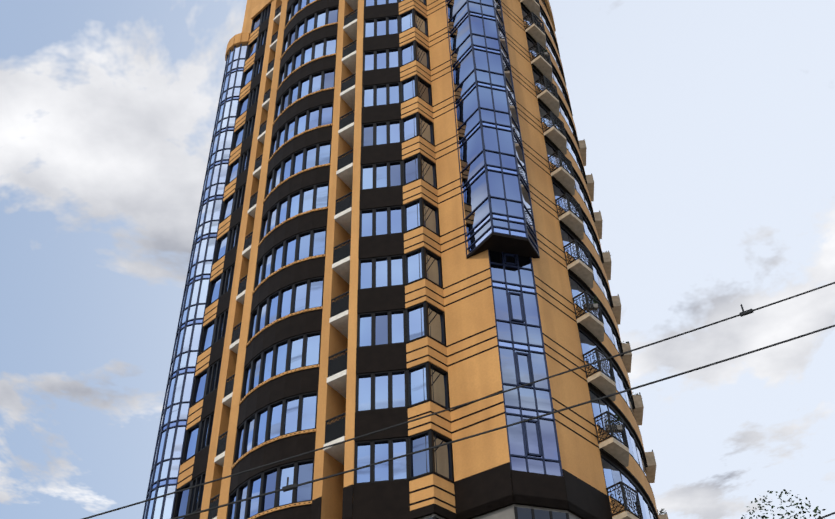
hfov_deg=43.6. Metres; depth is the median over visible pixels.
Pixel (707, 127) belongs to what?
sky
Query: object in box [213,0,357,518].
building slab
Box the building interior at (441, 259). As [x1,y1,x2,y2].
[176,0,616,497]
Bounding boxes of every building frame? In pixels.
[142,0,562,518]
[173,0,655,518]
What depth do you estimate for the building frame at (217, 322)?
43.01 m
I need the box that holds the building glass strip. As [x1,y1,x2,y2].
[447,0,552,418]
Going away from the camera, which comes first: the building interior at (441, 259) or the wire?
the wire
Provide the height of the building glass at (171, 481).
35.100 m
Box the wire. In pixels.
[82,282,834,518]
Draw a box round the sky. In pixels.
[0,0,834,518]
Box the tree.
[741,489,825,518]
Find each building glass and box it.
[143,44,246,518]
[148,68,242,492]
[194,0,652,518]
[447,0,560,475]
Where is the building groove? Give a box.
[177,0,654,518]
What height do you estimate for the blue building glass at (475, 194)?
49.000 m
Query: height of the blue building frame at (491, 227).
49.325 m
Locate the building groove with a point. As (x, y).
(433, 497)
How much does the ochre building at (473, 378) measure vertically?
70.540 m
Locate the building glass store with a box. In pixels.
[428,507,566,518]
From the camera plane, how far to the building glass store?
32.16 m
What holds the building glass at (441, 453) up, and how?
in the ochre building at (473, 378)
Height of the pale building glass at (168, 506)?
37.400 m
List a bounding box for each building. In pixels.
[177,0,658,518]
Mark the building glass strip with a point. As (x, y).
(509, 344)
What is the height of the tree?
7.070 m

